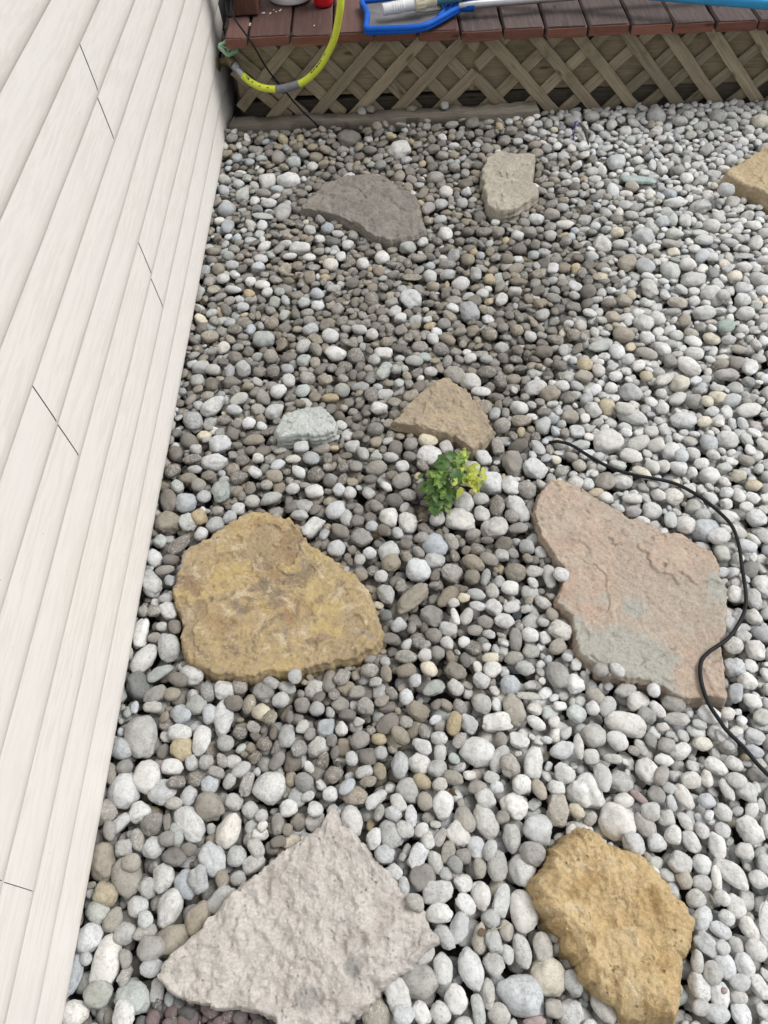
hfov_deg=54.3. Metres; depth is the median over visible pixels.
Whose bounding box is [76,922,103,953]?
river stone
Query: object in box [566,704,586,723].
river stone
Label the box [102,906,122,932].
river stone
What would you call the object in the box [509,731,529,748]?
river stone
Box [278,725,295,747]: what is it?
river stone
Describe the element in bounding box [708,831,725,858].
river stone
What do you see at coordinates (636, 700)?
river stone
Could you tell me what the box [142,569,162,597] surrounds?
river stone
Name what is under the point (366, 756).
river stone
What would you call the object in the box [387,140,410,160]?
river stone
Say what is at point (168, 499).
river stone
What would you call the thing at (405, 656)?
river stone
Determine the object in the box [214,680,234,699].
river stone
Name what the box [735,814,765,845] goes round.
river stone
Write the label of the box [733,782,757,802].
river stone
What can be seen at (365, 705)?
river stone
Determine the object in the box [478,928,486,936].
leaf scrap
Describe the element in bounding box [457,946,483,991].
river stone
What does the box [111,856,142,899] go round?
river stone
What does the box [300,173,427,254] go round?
stepping stone
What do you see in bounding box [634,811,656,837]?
river stone
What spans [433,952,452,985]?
river stone
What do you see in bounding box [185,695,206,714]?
river stone
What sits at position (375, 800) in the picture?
river stone
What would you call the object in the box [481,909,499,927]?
river stone
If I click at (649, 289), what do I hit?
river stone
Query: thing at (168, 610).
river stone
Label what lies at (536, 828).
river stone
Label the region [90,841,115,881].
river stone
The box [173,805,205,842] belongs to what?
river stone
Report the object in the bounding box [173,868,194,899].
river stone
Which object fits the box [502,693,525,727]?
river stone
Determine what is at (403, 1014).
river stone
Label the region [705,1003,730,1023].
river stone
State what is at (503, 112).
landscape timber
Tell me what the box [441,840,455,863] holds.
river stone
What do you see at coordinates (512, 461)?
river stone
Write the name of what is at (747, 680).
river stone
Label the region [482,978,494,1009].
river stone
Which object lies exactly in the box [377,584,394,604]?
river stone
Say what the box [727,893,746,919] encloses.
river stone
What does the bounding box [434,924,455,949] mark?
river stone
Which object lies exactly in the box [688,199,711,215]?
river stone
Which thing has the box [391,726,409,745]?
river stone
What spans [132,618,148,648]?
river stone
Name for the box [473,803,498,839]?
river stone
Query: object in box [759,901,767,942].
river stone
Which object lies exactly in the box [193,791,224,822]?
river stone
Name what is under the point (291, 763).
river stone
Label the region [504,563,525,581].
river stone
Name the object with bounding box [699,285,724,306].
river stone
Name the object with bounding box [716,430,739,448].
river stone
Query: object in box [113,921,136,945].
river stone
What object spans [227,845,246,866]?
river stone
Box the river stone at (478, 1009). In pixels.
[471,993,485,1023]
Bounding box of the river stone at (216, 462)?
[201,453,227,471]
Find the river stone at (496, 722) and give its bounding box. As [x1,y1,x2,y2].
[482,711,512,732]
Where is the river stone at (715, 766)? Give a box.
[703,756,727,776]
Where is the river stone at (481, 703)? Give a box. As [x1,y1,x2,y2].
[471,693,491,714]
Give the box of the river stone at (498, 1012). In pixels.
[487,1001,510,1023]
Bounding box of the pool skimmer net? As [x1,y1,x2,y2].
[359,0,574,34]
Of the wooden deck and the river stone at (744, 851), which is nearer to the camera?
the river stone at (744, 851)
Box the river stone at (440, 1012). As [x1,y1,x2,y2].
[430,1000,451,1023]
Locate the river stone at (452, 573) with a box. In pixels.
[441,564,462,583]
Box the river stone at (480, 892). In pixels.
[470,881,490,911]
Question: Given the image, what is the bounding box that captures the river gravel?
[66,98,767,1023]
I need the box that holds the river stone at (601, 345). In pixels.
[588,339,611,351]
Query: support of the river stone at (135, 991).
on the river gravel
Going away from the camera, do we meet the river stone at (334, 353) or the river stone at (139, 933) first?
the river stone at (139, 933)
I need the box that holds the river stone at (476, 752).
[459,736,494,767]
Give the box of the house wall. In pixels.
[0,0,237,1023]
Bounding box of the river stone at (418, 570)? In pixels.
[406,558,430,582]
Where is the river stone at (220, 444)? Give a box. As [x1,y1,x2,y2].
[209,435,232,453]
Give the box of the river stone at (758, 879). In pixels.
[748,869,767,888]
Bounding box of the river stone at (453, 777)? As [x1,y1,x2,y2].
[442,770,463,785]
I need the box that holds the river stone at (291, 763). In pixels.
[283,750,301,772]
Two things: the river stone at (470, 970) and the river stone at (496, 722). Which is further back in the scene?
the river stone at (496, 722)
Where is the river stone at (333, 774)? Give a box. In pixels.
[324,766,343,783]
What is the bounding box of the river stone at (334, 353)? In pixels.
[325,346,346,361]
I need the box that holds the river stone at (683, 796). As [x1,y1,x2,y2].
[674,783,694,810]
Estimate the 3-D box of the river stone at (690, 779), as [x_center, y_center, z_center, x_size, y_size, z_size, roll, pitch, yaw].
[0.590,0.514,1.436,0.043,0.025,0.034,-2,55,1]
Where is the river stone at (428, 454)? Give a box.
[416,445,441,466]
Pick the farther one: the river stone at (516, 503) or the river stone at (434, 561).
the river stone at (516, 503)
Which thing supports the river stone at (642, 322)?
on the river gravel
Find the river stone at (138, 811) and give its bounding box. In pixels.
[128,801,151,823]
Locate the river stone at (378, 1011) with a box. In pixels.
[361,998,390,1023]
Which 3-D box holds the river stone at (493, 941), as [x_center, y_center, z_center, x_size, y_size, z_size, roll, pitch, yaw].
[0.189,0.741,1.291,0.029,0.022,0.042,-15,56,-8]
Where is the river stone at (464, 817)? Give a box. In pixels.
[453,807,475,832]
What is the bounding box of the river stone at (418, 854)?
[406,842,429,868]
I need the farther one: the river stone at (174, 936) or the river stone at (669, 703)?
the river stone at (669, 703)
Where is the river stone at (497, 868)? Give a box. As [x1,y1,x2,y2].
[487,850,507,882]
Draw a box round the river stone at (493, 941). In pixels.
[484,927,502,953]
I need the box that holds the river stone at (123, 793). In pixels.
[106,772,139,809]
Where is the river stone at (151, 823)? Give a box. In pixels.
[140,812,162,836]
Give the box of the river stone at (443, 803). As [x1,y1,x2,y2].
[432,790,453,820]
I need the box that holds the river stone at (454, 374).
[443,366,464,384]
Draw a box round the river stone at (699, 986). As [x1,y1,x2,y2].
[687,970,710,1000]
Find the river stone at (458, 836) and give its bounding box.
[446,819,470,848]
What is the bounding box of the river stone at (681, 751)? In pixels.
[669,742,690,760]
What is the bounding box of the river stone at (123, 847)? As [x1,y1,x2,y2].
[115,838,132,857]
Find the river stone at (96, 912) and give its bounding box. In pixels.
[85,901,109,923]
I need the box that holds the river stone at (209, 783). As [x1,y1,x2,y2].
[201,776,218,792]
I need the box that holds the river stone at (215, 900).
[206,884,235,914]
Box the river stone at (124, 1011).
[112,998,134,1023]
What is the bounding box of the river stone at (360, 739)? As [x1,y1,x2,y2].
[350,730,369,749]
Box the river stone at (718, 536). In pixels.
[707,527,730,544]
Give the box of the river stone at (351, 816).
[341,804,362,835]
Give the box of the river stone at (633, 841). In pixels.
[622,831,645,854]
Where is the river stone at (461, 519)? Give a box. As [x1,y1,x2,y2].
[445,508,474,530]
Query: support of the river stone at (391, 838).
on the river gravel
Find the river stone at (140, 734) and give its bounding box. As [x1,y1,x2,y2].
[124,715,157,758]
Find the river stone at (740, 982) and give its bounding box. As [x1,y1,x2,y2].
[728,973,750,991]
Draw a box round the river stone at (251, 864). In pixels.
[242,855,265,875]
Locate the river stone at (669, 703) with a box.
[661,694,685,712]
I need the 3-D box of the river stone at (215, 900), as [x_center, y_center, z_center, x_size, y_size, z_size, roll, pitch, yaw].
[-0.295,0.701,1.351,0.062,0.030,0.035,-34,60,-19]
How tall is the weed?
0.132 m
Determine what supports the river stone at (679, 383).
on the river gravel
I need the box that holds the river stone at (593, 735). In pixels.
[581,723,606,747]
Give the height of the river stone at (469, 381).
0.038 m
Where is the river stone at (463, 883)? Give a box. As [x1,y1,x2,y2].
[453,874,472,892]
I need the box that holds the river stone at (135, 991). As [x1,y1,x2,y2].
[113,977,150,1014]
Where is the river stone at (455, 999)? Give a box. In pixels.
[444,983,467,1015]
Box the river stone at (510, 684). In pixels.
[500,675,520,695]
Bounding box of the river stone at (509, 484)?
[501,476,518,495]
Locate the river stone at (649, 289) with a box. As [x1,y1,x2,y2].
[640,278,658,298]
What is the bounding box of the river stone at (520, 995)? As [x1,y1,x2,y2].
[495,974,544,1017]
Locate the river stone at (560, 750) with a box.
[549,741,573,759]
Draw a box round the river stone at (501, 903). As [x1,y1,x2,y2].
[492,883,509,918]
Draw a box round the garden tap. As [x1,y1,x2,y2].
[216,40,238,70]
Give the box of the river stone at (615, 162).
[606,154,625,170]
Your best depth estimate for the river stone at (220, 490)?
1.87 m
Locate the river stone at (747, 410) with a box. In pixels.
[735,403,760,417]
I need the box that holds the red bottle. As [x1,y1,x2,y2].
[314,0,332,7]
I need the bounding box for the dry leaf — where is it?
[579,122,588,144]
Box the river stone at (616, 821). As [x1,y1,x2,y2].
[598,802,636,840]
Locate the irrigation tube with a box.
[543,440,767,776]
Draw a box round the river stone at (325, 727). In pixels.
[317,719,334,737]
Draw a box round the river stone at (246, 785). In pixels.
[239,771,254,796]
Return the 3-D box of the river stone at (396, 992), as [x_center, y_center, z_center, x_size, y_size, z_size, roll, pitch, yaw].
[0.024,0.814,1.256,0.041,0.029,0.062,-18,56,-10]
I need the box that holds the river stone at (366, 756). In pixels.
[358,748,376,765]
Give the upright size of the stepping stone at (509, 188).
0.074 m
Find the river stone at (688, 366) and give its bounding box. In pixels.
[677,356,701,376]
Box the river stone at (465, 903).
[455,892,475,915]
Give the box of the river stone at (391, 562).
[381,553,400,571]
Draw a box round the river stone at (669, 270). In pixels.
[660,261,680,279]
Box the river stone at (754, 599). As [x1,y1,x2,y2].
[748,588,761,609]
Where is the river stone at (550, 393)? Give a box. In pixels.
[539,385,560,401]
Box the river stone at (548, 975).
[529,957,565,997]
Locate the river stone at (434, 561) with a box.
[424,553,444,568]
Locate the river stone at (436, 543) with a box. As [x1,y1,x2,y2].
[422,533,447,554]
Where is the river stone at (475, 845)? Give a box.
[466,836,484,858]
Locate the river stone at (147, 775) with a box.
[133,759,161,794]
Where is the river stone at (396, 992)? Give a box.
[384,977,411,1013]
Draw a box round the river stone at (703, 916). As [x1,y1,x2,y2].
[692,905,712,930]
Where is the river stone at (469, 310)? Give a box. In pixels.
[459,301,479,322]
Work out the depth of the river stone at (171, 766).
1.48 m
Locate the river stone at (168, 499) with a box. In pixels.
[159,489,176,511]
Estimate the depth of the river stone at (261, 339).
2.18 m
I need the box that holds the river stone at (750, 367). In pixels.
[742,359,758,375]
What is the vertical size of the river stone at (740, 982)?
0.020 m
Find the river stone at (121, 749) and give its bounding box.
[111,737,131,759]
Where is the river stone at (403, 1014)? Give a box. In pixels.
[393,1004,414,1023]
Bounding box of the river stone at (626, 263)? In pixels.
[617,254,636,272]
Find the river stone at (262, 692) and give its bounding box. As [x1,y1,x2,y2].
[252,681,274,703]
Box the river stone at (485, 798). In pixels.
[474,788,495,808]
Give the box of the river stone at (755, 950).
[744,939,767,962]
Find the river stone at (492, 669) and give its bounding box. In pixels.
[483,661,501,677]
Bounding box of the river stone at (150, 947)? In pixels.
[137,935,164,961]
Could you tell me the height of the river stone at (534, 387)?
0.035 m
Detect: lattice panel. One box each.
[229,32,479,116]
[473,28,767,121]
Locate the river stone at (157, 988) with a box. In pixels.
[149,977,164,1002]
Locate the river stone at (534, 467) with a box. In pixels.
[522,457,547,479]
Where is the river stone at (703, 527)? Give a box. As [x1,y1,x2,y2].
[691,519,719,542]
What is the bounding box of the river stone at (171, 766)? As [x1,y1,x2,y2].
[161,758,183,774]
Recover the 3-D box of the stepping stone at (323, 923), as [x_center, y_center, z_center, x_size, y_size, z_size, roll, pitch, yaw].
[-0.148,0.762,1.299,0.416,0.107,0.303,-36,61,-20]
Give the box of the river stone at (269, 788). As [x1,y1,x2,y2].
[252,771,285,805]
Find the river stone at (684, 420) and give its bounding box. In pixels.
[669,412,696,428]
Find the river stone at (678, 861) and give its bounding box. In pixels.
[667,850,692,873]
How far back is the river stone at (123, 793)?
1.46 m
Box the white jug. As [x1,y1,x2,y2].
[270,0,307,5]
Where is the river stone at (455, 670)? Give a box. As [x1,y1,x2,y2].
[444,661,466,680]
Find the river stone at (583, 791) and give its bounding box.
[564,772,605,809]
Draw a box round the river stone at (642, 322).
[633,314,653,331]
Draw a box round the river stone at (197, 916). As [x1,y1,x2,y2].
[184,900,210,935]
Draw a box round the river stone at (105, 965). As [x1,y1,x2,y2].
[88,932,121,983]
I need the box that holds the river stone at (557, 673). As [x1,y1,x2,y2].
[546,661,568,689]
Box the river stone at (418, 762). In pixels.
[408,752,430,773]
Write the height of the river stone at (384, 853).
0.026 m
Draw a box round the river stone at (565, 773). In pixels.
[554,762,575,783]
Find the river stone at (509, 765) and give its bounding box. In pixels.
[499,753,519,776]
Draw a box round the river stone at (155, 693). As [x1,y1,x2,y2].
[143,684,166,702]
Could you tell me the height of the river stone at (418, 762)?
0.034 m
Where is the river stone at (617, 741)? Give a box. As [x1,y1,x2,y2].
[606,731,628,751]
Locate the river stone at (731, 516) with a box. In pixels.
[712,509,737,523]
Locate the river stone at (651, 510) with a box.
[642,502,662,518]
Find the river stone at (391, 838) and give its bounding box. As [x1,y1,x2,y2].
[378,820,403,848]
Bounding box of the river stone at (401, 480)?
[392,472,410,488]
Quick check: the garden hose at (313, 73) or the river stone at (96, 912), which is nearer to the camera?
the river stone at (96, 912)
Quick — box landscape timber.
[229,101,539,139]
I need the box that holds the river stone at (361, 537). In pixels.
[350,528,372,547]
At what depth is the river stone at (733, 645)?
1.58 m
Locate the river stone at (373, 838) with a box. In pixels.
[366,827,380,849]
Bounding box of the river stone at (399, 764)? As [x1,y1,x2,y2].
[391,751,408,778]
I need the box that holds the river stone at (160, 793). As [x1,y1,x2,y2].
[147,779,177,805]
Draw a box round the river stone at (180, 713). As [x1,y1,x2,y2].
[169,704,191,723]
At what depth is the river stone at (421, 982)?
1.26 m
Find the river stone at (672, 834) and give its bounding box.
[664,824,681,844]
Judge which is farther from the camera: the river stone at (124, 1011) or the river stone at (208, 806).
the river stone at (208, 806)
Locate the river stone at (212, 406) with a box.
[200,396,223,416]
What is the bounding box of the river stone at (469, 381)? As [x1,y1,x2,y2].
[460,373,480,389]
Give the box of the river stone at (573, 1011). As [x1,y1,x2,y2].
[558,998,583,1023]
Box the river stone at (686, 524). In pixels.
[675,516,695,533]
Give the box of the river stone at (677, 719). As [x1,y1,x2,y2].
[663,712,689,725]
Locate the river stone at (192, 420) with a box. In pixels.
[183,411,202,429]
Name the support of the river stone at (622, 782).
on the river gravel
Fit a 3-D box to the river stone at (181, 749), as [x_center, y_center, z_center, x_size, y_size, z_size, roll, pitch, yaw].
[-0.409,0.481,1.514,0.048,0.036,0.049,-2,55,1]
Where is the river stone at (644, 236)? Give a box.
[631,227,654,246]
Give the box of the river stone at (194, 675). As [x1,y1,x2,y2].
[180,664,203,684]
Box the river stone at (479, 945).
[471,921,486,954]
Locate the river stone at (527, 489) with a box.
[518,480,535,499]
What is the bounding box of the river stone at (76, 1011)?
[62,999,90,1023]
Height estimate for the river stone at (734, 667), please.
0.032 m
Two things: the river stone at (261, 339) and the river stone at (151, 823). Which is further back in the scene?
the river stone at (261, 339)
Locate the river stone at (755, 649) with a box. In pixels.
[745,640,765,660]
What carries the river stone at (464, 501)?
on the river gravel
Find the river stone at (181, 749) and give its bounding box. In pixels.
[170,738,192,761]
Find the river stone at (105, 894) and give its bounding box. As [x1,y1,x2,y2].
[92,881,118,907]
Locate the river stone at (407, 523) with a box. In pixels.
[399,512,417,533]
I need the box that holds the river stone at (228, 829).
[215,813,240,849]
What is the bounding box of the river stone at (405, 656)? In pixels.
[395,650,417,663]
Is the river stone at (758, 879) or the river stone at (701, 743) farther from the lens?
the river stone at (701, 743)
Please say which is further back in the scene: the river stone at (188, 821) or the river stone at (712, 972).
the river stone at (188, 821)
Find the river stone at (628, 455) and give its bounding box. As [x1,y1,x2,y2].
[619,448,642,462]
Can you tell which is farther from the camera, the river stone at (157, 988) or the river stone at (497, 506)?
the river stone at (497, 506)
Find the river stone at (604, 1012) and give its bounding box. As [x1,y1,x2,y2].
[590,995,616,1023]
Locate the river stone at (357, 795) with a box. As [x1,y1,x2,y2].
[342,786,367,804]
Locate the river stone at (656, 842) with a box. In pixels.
[647,833,666,851]
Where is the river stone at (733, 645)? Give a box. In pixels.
[723,636,743,654]
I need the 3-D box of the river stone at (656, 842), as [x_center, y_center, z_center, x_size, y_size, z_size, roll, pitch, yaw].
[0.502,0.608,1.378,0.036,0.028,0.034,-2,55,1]
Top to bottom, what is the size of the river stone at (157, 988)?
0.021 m
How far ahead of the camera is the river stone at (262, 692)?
1.56 m
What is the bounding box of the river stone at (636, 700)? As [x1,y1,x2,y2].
[626,691,649,711]
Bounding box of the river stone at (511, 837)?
[502,824,520,853]
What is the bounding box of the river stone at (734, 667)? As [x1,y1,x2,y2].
[723,658,745,677]
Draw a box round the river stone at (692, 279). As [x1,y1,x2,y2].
[680,272,705,287]
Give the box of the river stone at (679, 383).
[668,375,689,391]
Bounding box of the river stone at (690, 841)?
[681,830,701,853]
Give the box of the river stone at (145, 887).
[137,876,155,899]
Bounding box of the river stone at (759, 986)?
[750,974,767,999]
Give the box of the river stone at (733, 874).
[713,857,748,891]
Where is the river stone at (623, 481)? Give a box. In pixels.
[614,472,632,488]
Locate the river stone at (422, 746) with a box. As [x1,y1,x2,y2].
[412,738,431,755]
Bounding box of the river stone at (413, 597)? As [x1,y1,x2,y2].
[397,583,428,614]
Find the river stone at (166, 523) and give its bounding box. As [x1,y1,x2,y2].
[153,510,179,535]
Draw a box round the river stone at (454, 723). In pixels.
[446,711,461,735]
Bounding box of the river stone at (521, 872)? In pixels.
[508,853,535,887]
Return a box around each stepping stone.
[157,809,439,1023]
[172,512,386,690]
[274,406,340,449]
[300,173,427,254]
[389,378,494,461]
[479,151,538,225]
[523,827,694,1023]
[529,479,727,710]
[720,144,767,214]
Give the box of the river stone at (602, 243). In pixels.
[592,235,611,253]
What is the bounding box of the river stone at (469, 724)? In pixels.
[461,713,477,734]
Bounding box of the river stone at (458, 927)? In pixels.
[449,911,468,944]
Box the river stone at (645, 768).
[635,757,657,785]
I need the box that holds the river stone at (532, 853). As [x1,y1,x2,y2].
[519,841,545,866]
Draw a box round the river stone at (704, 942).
[692,930,717,958]
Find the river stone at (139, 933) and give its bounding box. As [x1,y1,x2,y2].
[131,923,156,940]
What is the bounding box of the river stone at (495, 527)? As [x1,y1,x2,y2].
[480,516,508,538]
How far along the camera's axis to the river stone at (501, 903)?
1.32 m
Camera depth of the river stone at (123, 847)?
1.40 m
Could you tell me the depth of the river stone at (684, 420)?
1.94 m
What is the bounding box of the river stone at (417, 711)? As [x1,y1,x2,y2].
[406,700,429,722]
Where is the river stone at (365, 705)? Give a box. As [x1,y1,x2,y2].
[357,696,373,715]
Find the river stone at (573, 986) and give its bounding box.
[564,969,582,997]
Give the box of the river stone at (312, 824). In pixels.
[305,813,324,831]
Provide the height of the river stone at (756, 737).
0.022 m
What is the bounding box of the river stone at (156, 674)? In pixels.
[147,665,172,682]
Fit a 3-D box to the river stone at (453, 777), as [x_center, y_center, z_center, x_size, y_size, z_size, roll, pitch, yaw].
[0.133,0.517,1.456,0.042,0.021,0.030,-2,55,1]
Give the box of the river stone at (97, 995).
[83,980,113,1009]
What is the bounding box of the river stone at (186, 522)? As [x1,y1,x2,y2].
[178,513,196,531]
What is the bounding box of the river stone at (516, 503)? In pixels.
[506,495,529,522]
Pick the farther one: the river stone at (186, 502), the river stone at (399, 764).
the river stone at (186, 502)
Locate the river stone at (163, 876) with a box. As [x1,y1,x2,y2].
[153,863,174,893]
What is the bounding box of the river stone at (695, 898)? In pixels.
[686,888,706,908]
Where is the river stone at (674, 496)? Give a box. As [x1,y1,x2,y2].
[664,487,683,505]
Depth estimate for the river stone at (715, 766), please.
1.44 m
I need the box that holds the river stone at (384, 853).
[374,844,394,863]
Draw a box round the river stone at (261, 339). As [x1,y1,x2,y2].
[253,331,274,347]
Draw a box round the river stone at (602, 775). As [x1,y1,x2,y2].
[593,763,611,791]
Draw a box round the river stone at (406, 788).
[395,777,418,803]
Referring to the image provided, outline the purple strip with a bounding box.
[572,121,577,139]
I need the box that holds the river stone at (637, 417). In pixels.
[615,409,647,425]
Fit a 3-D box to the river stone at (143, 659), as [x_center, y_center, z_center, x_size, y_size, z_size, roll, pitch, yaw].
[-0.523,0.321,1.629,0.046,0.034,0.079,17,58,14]
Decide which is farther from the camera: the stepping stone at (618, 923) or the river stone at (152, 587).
the river stone at (152, 587)
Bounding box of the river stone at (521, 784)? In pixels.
[512,774,531,794]
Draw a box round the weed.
[417,447,486,517]
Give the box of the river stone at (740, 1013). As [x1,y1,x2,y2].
[730,1001,751,1023]
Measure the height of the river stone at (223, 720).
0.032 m
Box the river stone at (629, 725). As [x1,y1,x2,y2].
[604,711,646,738]
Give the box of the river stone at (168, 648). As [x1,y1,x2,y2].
[157,633,179,662]
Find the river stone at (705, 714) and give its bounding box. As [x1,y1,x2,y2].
[697,705,720,723]
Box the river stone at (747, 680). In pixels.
[737,672,757,689]
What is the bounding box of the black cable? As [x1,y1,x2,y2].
[230,7,318,127]
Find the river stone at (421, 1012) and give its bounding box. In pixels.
[412,1000,431,1023]
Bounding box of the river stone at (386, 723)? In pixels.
[376,713,398,734]
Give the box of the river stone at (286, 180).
[276,172,301,188]
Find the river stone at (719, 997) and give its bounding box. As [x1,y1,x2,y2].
[710,982,729,1008]
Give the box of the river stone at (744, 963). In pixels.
[734,952,755,977]
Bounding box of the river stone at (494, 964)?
[482,952,504,979]
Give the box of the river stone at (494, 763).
[489,745,509,772]
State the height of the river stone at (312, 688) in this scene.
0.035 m
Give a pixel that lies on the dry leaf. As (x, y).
(583, 127)
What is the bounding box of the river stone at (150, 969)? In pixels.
[139,958,162,977]
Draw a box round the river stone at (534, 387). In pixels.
[524,379,546,395]
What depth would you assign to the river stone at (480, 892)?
1.33 m
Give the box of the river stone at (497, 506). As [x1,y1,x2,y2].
[490,494,504,516]
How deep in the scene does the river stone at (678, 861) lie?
1.35 m
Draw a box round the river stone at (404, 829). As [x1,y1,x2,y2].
[396,820,413,838]
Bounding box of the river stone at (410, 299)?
[399,289,421,309]
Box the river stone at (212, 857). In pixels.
[198,841,225,877]
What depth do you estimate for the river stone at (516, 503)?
1.80 m
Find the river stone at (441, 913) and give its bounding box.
[425,903,452,923]
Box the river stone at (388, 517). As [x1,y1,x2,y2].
[379,508,397,527]
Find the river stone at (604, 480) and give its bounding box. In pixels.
[594,472,615,489]
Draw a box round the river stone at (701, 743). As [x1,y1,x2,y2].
[692,736,712,750]
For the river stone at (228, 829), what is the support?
on the river gravel
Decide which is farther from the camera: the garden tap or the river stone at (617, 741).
the garden tap
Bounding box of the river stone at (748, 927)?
[738,915,760,939]
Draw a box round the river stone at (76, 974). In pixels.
[67,953,83,997]
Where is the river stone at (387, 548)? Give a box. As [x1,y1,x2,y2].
[378,540,399,560]
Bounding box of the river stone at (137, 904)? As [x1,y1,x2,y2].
[127,895,148,917]
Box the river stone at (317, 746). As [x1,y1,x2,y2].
[307,735,329,758]
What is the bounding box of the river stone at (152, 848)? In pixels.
[141,836,164,858]
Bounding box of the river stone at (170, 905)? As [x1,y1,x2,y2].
[157,887,183,928]
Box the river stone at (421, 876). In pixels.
[409,863,435,890]
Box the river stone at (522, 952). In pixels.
[512,933,531,969]
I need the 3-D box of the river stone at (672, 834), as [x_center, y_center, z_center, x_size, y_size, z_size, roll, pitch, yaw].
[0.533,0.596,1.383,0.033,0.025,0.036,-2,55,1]
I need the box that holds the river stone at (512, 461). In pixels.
[502,450,522,476]
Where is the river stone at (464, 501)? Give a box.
[453,491,473,511]
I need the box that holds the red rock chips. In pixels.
[135,993,620,1023]
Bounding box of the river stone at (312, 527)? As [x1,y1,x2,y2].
[301,517,325,538]
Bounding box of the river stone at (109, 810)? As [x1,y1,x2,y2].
[98,798,117,826]
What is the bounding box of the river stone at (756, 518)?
[746,509,766,526]
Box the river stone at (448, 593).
[437,586,458,606]
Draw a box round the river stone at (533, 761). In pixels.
[524,746,542,778]
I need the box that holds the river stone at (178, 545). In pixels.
[167,535,189,554]
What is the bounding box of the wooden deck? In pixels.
[224,0,767,119]
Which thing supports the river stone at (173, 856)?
on the river gravel
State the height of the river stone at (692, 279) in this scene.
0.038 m
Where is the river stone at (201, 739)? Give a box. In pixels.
[192,725,210,756]
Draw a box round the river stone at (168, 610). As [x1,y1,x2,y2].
[159,602,176,619]
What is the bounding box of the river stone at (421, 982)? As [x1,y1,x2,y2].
[400,963,438,1000]
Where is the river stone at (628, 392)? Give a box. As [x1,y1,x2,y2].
[617,383,642,401]
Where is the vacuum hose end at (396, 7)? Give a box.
[381,0,461,15]
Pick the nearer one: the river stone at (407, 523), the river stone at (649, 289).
the river stone at (407, 523)
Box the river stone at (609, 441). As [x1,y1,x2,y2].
[593,428,623,454]
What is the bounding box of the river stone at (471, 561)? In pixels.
[462,554,484,571]
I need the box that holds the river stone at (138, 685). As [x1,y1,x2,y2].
[126,670,152,699]
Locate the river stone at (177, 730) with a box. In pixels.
[167,723,191,740]
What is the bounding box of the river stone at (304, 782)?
[294,772,313,792]
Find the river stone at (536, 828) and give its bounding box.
[522,814,552,846]
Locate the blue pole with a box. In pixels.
[652,0,767,9]
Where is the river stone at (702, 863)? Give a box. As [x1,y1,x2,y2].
[692,854,711,875]
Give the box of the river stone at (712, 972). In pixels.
[703,960,722,985]
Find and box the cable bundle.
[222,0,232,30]
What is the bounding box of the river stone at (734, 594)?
[726,585,743,602]
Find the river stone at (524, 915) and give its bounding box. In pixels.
[509,889,538,933]
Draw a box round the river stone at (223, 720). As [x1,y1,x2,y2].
[213,700,233,737]
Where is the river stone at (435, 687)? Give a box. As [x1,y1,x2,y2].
[422,679,444,695]
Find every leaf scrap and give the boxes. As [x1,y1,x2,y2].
[417,506,424,513]
[449,789,457,795]
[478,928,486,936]
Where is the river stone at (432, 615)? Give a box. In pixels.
[420,605,443,627]
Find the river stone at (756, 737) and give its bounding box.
[745,727,765,745]
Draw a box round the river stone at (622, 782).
[611,770,633,793]
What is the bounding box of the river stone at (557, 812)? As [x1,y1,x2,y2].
[546,794,569,827]
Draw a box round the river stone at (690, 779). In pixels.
[681,771,701,788]
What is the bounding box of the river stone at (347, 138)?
[337,129,360,147]
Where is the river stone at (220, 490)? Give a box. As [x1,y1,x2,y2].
[211,481,229,503]
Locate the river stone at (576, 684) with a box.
[567,673,584,693]
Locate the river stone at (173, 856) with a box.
[161,846,186,866]
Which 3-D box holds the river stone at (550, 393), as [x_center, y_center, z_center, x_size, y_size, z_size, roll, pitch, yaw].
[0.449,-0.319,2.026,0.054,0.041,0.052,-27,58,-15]
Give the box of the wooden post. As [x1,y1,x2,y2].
[232,0,260,15]
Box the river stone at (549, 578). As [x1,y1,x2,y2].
[542,564,555,588]
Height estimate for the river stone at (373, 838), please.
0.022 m
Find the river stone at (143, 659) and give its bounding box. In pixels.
[129,643,156,672]
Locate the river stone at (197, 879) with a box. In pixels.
[187,864,208,894]
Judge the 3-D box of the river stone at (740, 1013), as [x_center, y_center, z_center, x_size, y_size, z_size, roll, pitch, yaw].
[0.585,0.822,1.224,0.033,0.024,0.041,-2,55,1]
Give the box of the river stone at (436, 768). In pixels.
[427,760,446,777]
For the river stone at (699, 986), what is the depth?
1.24 m
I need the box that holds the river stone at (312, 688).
[304,679,323,701]
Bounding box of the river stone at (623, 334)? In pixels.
[612,326,634,343]
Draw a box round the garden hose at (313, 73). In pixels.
[231,0,343,92]
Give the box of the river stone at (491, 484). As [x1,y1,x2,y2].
[479,471,502,494]
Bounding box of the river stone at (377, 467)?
[365,460,386,475]
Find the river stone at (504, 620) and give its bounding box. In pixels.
[494,613,514,628]
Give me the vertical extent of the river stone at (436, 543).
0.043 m
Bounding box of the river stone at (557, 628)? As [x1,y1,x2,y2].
[547,619,572,640]
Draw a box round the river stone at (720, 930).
[709,920,731,940]
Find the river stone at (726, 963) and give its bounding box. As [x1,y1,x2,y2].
[712,953,735,980]
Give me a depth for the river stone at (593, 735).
1.48 m
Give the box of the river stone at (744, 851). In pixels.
[735,842,753,860]
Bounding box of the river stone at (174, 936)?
[155,924,188,958]
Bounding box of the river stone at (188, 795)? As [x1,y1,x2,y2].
[180,785,196,805]
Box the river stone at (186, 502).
[175,493,196,512]
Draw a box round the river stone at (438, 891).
[422,880,452,904]
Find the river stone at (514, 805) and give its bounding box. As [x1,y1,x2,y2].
[499,792,528,820]
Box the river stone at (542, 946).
[533,931,552,961]
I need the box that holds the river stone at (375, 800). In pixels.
[365,789,386,810]

